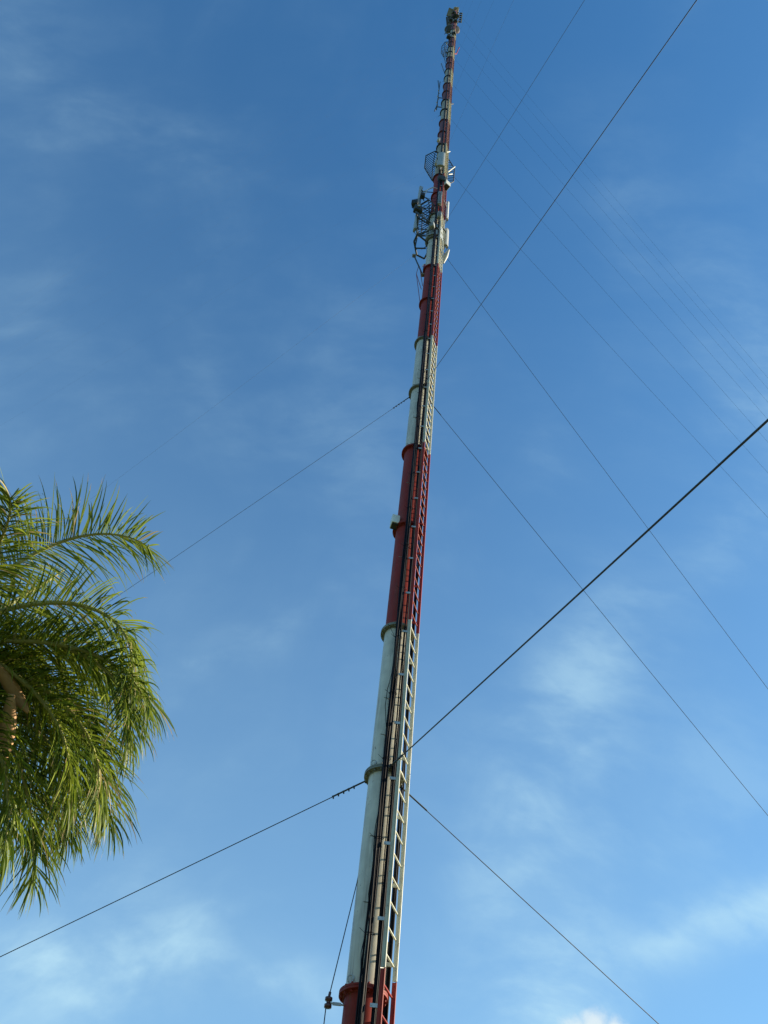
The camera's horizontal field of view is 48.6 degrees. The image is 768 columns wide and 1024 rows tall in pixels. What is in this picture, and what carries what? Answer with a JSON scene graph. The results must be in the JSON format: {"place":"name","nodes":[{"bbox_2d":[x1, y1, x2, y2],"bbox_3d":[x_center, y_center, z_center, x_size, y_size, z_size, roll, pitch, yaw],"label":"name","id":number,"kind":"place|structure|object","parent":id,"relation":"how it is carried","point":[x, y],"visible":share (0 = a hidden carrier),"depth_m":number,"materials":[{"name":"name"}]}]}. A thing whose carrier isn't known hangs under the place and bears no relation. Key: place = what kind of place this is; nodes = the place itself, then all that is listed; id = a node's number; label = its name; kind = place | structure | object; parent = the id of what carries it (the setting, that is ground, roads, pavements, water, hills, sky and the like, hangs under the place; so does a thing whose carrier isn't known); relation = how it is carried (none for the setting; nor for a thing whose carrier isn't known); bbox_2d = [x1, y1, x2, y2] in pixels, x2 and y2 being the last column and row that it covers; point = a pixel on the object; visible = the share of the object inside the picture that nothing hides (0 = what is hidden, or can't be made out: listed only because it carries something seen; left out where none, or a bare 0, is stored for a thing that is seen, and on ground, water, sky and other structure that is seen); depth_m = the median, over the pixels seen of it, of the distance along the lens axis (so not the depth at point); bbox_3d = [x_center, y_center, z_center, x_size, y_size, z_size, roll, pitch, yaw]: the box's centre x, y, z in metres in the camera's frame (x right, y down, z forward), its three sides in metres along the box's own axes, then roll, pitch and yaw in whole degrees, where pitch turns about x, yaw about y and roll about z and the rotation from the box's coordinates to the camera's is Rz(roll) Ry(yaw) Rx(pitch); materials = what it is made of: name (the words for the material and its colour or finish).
{"place":"outdoors","nodes":[
{"label":"outdoors","id":0,"kind":"place"},
{"bbox_2d":[0,0,767,1023],"label":"sky","id":1,"kind":"structure","parent":0,"point":[570,772],"materials":[{"name":"blue"}]},
{"label":"ground","id":2,"kind":"structure","parent":0,"visible":0},
{"bbox_2d":[0,469,176,918],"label":"palm tree","id":3,"kind":"object","parent":2,"relation":"on","point":[26,681],"visible":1,"depth_m":8.89,"materials":[{"name":"green plant"}]},
{"bbox_2d":[339,8,457,1023],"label":"guyed mast","id":4,"kind":"object","parent":2,"relation":"on","point":[348,992],"visible":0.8,"depth_m":13.78,"materials":[{"name":"metal"}]},
{"bbox_2d":[0,781,366,956],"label":"guy wire","id":5,"kind":"object","parent":4,"relation":"attached to","point":[347,789],"visible":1,"depth_m":12.55,"materials":[{"name":"metal"}]},
{"bbox_2d":[74,397,409,625],"bbox_3d":[-12.861,6.638,17.313,27.338,21.494,0.040,-15,-57,16],"label":"guy wire","id":6,"kind":"object","parent":4,"relation":"attached to","point":[265,495],"visible":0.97,"depth_m":20.93,"materials":[{"name":"metal"}]},
{"bbox_2d":[147,246,426,456],"bbox_3d":[-12.397,3.142,22.169,27.328,33.492,0.040,-15,-57,16],"label":"guy wire","id":7,"kind":"object","parent":4,"relation":"attached to","point":[276,359],"visible":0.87,"depth_m":28.09,"materials":[{"name":"metal"}]},
{"bbox_2d":[324,991,343,1008],"bbox_3d":[-0.577,5.693,9.916,0.225,0.184,0.088,5,-54,2],"label":"spool insulator","id":8,"kind":"object","parent":4,"relation":"attached to","point":[329,1003],"visible":1,"depth_m":9.89,"materials":[{"name":"brown ceramic"}]},
{"bbox_2d":[323,877,357,1023],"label":"aerial wire","id":9,"kind":"object","parent":4,"relation":"attached to","point":[340,948],"visible":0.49,"depth_m":10.43,"materials":[{"name":"metal"}]},
{"bbox_2d":[381,943,387,1023],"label":"conduit","id":10,"kind":"object","parent":4,"relation":"attached to","point":[385,976],"visible":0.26,"depth_m":10.42,"materials":[{"name":"grey metal"}]},
{"bbox_2d":[390,514,399,529],"bbox_3d":[0.282,0.228,17.393,0.285,0.284,0.200,15,-54,-5],"label":"equipment box","id":11,"kind":"object","parent":4,"relation":"attached to","point":[395,520],"visible":0.88,"depth_m":17.30,"materials":[{"name":"metal"}]},
{"bbox_2d":[360,260,432,1023],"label":"feeder cable","id":12,"kind":"object","parent":4,"relation":"attached to","point":[385,757],"visible":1,"depth_m":11.21,"materials":[{"name":"black rubber"}]},
{"bbox_2d":[359,229,434,999],"bbox_3d":[0.600,-1.013,18.745,0.099,33.300,0.044,5,-54,2],"label":"feeder cable","id":13,"kind":"object","parent":4,"relation":"attached to","point":[385,710],"visible":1,"depth_m":12.80,"materials":[{"name":"black rubber"}]},
{"bbox_2d":[359,207,436,1023],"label":"feeder cable","id":14,"kind":"object","parent":4,"relation":"attached to","point":[391,690],"visible":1,"depth_m":12.84,"materials":[{"name":"black rubber"}]},
{"bbox_2d":[363,190,439,1022],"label":"feeder cable","id":15,"kind":"object","parent":4,"relation":"attached to","point":[398,667],"visible":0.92,"depth_m":12.80,"materials":[{"name":"black rubber"}]},
{"bbox_2d":[361,150,442,1023],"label":"feeder cable","id":16,"kind":"object","parent":4,"relation":"attached to","point":[401,621],"visible":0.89,"depth_m":14.32,"materials":[{"name":"black rubber"}]},
{"bbox_2d":[375,209,440,1023],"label":"feeder cable","id":17,"kind":"object","parent":4,"relation":"attached to","point":[398,739],"visible":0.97,"depth_m":11.92,"materials":[{"name":"black rubber"}]},
{"bbox_2d":[373,109,447,1023],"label":"feeder cable","id":18,"kind":"object","parent":4,"relation":"attached to","point":[402,684],"visible":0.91,"depth_m":13.04,"materials":[{"name":"black rubber"}]},
{"bbox_2d":[370,22,454,1023],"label":"feeder cable","id":19,"kind":"object","parent":4,"relation":"attached to","point":[397,704],"visible":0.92,"depth_m":11.98,"materials":[{"name":"black rubber"}]},
{"bbox_2d":[372,34,453,1023],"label":"feeder cable","id":20,"kind":"object","parent":4,"relation":"attached to","point":[402,660],"visible":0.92,"depth_m":13.35,"materials":[{"name":"black rubber"}]},
{"bbox_2d":[385,175,445,1018],"bbox_3d":[2.334,-11.728,34.594,0.134,71.700,0.035,5,-54,2],"label":"feeder cable","id":21,"kind":"object","parent":4,"relation":"attached to","point":[406,725],"visible":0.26,"depth_m":12.26,"materials":[{"name":"black rubber"}]},
{"bbox_2d":[382,69,450,909],"bbox_3d":[2.450,-13.878,36.743,0.124,77.700,0.025,5,-54,2],"label":"feeder cable","id":22,"kind":"object","parent":4,"relation":"attached to","point":[412,548],"visible":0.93,"depth_m":14.41,"materials":[{"name":"black rubber"}]},
{"bbox_2d":[412,254,424,300],"bbox_3d":[1.113,-7.988,28.975,0.539,4.180,0.141,11,-54,-2],"label":"side arm","id":23,"kind":"object","parent":4,"relation":"attached to","point":[414,256],"visible":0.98,"depth_m":29.27},
{"bbox_2d":[413,204,428,216],"bbox_3d":[1.581,-11.940,34.093,0.829,1.002,0.252,22,-55,-10],"label":"radio unit","id":24,"kind":"object","parent":4,"relation":"attached to","point":[419,210],"visible":0.77,"depth_m":34.08,"materials":[{"name":"metal"}]},
{"bbox_2d":[411,199,430,212],"bbox_3d":[1.560,-12.374,34.636,0.973,1.002,0.313,18,-55,-7],"label":"radio unit","id":25,"kind":"object","parent":4,"relation":"attached to","point":[414,202],"visible":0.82,"depth_m":34.65,"materials":[{"name":"metal"}]},
{"bbox_2d":[413,214,429,233],"bbox_3d":[1.510,-11.421,33.743,0.645,2.444,0.205,5,-54,2],"label":"panel antenna","id":26,"kind":"object","parent":4,"relation":"attached to","point":[416,228],"visible":0.66,"depth_m":33.28,"materials":[{"name":"grey paint"}]},
{"bbox_2d":[417,186,432,208],"bbox_3d":[1.757,-13.372,36.430,0.656,4.004,0.153,5,-54,2],"label":"panel antenna","id":27,"kind":"object","parent":4,"relation":"attached to","point":[419,192],"visible":0.41,"depth_m":37.01,"materials":[{"name":"grey paint"}]},
{"bbox_2d":[417,199,434,234],"bbox_3d":[1.683,-12.020,34.626,0.869,2.080,0.937,5,-54,2],"label":"grid dish","id":28,"kind":"object","parent":4,"relation":"attached to","point":[424,202],"visible":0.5,"depth_m":34.80,"materials":[{"name":"metal"}]},
{"bbox_2d":[420,192,431,201],"bbox_3d":[1.820,-13.180,35.884,0.657,0.902,0.234,20,-55,-9],"label":"radio unit","id":29,"kind":"object","parent":4,"relation":"attached to","point":[422,195],"visible":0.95,"depth_m":35.91,"materials":[{"name":"metal"}]},
{"bbox_2d":[413,211,445,258],"bbox_3d":[1.795,-10.664,32.629,1.223,2.464,1.133,-3,-55,8],"label":"antenna frame","id":30,"kind":"object","parent":4,"relation":"attached to","point":[425,236],"visible":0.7,"depth_m":32.12,"materials":[{"name":"metal"}]},
{"bbox_2d":[362,220,436,1023],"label":"feeder cable","id":31,"kind":"object","parent":30,"relation":"hanging from","point":[392,703],"visible":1,"depth_m":12.57,"materials":[{"name":"black rubber"}]},
{"bbox_2d":[355,9,454,1023],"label":"feeder cable","id":32,"kind":"object","parent":30,"relation":"attached to","point":[362,960],"visible":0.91,"depth_m":11.75,"materials":[{"name":"black rubber"}]},
{"bbox_2d":[357,20,453,1023],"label":"feeder cable","id":33,"kind":"object","parent":30,"relation":"attached to","point":[395,633],"visible":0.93,"depth_m":13.49,"materials":[{"name":"black rubber"}]},
{"bbox_2d":[367,52,450,961],"bbox_3d":[2.567,-15.672,39.148,0.143,83.700,0.044,5,-54,2],"label":"feeder cable","id":34,"kind":"object","parent":30,"relation":"attached to","point":[403,580],"visible":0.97,"depth_m":14.67,"materials":[{"name":"black rubber"}]},
{"bbox_2d":[382,168,445,1023],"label":"feeder cable","id":35,"kind":"object","parent":30,"relation":"attached to","point":[384,1009],"visible":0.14,"depth_m":12.81,"materials":[{"name":"black rubber"}]},
{"bbox_2d":[386,191,444,1021],"bbox_3d":[1.219,-3.005,22.442,0.066,41.700,0.035,5,-54,2],"label":"feeder cable","id":36,"kind":"object","parent":30,"relation":"attached to","point":[387,1010],"visible":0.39,"depth_m":12.85,"materials":[{"name":"black rubber"}]},
{"bbox_2d":[429,222,434,231],"bbox_3d":[1.792,-10.591,32.189,0.226,0.852,0.545,5,-54,2],"label":"radio unit","id":37,"kind":"object","parent":4,"relation":"attached to","point":[431,226],"visible":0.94,"depth_m":32.16,"materials":[{"name":"grey paint"}]},
{"bbox_2d":[435,211,440,221],"bbox_3d":[2.115,-11.424,33.412,0.223,1.102,0.493,5,-54,2],"label":"radio unit","id":38,"kind":"object","parent":4,"relation":"attached to","point":[439,215],"visible":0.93,"depth_m":33.30,"materials":[{"name":"grey paint"}]},
{"bbox_2d":[434,81,442,111],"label":"dipole array","id":39,"kind":"object","parent":4,"relation":"attached to","point":[438,97],"visible":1,"depth_m":55.24,"materials":[{"name":"metal"}]},
{"bbox_2d":[436,191,441,206],"bbox_3d":[2.272,-12.812,35.364,0.220,2.202,0.465,5,-54,2],"label":"radio unit","id":40,"kind":"object","parent":4,"relation":"attached to","point":[439,198],"visible":0.94,"depth_m":35.22,"materials":[{"name":"grey paint"}]},
{"bbox_2d":[424,151,454,182],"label":"grid dish","id":41,"kind":"object","parent":4,"relation":"attached to","point":[429,175],"visible":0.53,"depth_m":42.19,"materials":[{"name":"metal"}]},
{"bbox_2d":[437,152,444,170],"bbox_3d":[2.801,-16.484,40.300,0.311,2.954,0.628,-26,-61,22],"label":"panel antenna","id":42,"kind":"object","parent":4,"relation":"attached to","point":[441,160],"visible":0.9,"depth_m":39.88,"materials":[{"name":"grey paint"}]},
{"bbox_2d":[437,175,446,182],"bbox_3d":[2.592,-14.818,38.166,0.432,0.422,0.492,5,-54,2],"label":"drum dish","id":43,"kind":"object","parent":4,"relation":"attached to","point":[442,178],"visible":0.83,"depth_m":38.00,"materials":[{"name":"metal"}]},
{"bbox_2d":[443,228,448,250],"bbox_3d":[2.334,-10.643,32.964,0.231,2.503,0.402,-23,-60,21],"label":"panel antenna","id":44,"kind":"object","parent":4,"relation":"attached to","point":[446,236],"visible":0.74,"depth_m":32.87,"materials":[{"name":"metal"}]},
{"bbox_2d":[441,41,450,56],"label":"grid dish","id":45,"kind":"object","parent":4,"relation":"attached to","point":[444,47],"visible":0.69,"depth_m":73.87,"materials":[{"name":"metal"}]},
{"bbox_2d":[443,249,449,263],"bbox_3d":[2.240,-9.457,31.259,0.456,1.162,0.244,-22,-59,20],"label":"patch antenna","id":46,"kind":"object","parent":4,"relation":"attached to","point":[445,255],"visible":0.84,"depth_m":30.97,"materials":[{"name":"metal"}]},
{"bbox_2d":[445,201,448,223],"bbox_3d":[2.547,-12.589,35.602,0.328,2.953,0.180,5,-54,2],"label":"panel antenna","id":47,"kind":"object","parent":4,"relation":"attached to","point":[447,212],"visible":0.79,"depth_m":35.38,"materials":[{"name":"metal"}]},
{"bbox_2d":[444,180,450,190],"bbox_3d":[2.746,-14.507,37.916,0.261,0.574,0.375,35,-58,-18],"label":"equipment box","id":48,"kind":"object","parent":4,"relation":"attached to","point":[447,183],"visible":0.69,"depth_m":37.68,"materials":[{"name":"metal"}]},
{"bbox_2d":[444,24,452,32],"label":"drum dish","id":49,"kind":"object","parent":4,"relation":"attached to","point":[448,27],"visible":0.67,"depth_m":85.10,"materials":[{"name":"metal"}]},
{"bbox_2d":[446,16,451,24],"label":"flat panel antenna","id":50,"kind":"object","parent":4,"relation":"attached to","point":[447,19],"visible":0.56,"depth_m":91.66,"materials":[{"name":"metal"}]},
{"bbox_2d":[446,8,453,15],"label":"flat panel antenna","id":51,"kind":"object","parent":4,"relation":"attached to","point":[450,11],"visible":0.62,"depth_m":96.36,"materials":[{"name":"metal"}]},
{"bbox_2d":[436,0,584,236],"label":"guy wire","id":52,"kind":"object","parent":4,"relation":"attached to","point":[517,107],"visible":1,"depth_m":21.27,"materials":[{"name":"metal"}]},
{"bbox_2d":[399,786,658,1023],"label":"guy wire","id":53,"kind":"object","parent":4,"relation":"attached to","point":[414,799],"visible":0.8,"depth_m":12.60,"materials":[{"name":"metal"}]},
{"bbox_2d":[423,0,696,385],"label":"guy wire","id":54,"kind":"object","parent":4,"relation":"attached to","point":[573,174],"visible":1,"depth_m":12.91,"materials":[{"name":"metal"}]},
{"bbox_2d":[389,419,767,768],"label":"guy wire","id":55,"kind":"object","parent":4,"relation":"attached to","point":[646,531],"visible":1,"depth_m":7.18,"materials":[{"name":"metal"}]},
{"bbox_2d":[429,401,766,813],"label":"guy wire","id":56,"kind":"object","parent":4,"relation":"attached to","point":[601,612],"visible":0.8,"depth_m":20.28,"materials":[{"name":"metal"}]},
{"bbox_2d":[443,253,767,688],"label":"guy wire","id":57,"kind":"object","parent":4,"relation":"attached to","point":[614,483],"visible":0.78,"depth_m":26.62,"materials":[{"name":"metal"}]},
{"bbox_2d":[454,177,760,509],"bbox_3d":[24.557,11.088,31.743,57.773,45.494,0.041,32,-58,-17],"label":"guy wire","id":58,"kind":"object","parent":4,"relation":"attached to","point":[614,351],"visible":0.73,"depth_m":38.05,"materials":[{"name":"metal"}]},
{"bbox_2d":[455,124,767,472],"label":"guy wire","id":59,"kind":"object","parent":4,"relation":"attached to","point":[610,297],"visible":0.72,"depth_m":45.35,"materials":[{"name":"metal"}]},
{"bbox_2d":[456,88,766,440],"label":"guy wire","id":60,"kind":"object","parent":4,"relation":"attached to","point":[616,270],"visible":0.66,"depth_m":51.96,"materials":[{"name":"metal"}]},
{"bbox_2d":[458,63,764,415],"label":"guy wire","id":61,"kind":"object","parent":4,"relation":"attached to","point":[609,237],"visible":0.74,"depth_m":58.08,"materials":[{"name":"metal"}]},
{"bbox_2d":[457,41,765,399],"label":"guy wire","id":62,"kind":"object","parent":4,"relation":"attached to","point":[621,232],"visible":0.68,"depth_m":63.22,"materials":[{"name":"metal"}]},
{"bbox_2d":[464,33,762,382],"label":"guy wire","id":63,"kind":"object","parent":4,"relation":"attached to","point":[620,216],"visible":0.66,"depth_m":68.37,"materials":[{"name":"metal"}]},
{"bbox_2d":[463,19,766,376],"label":"guy wire","id":64,"kind":"object","parent":4,"relation":"attached to","point":[630,216],"visible":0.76,"depth_m":72.46,"materials":[{"name":"metal"}]}
]}

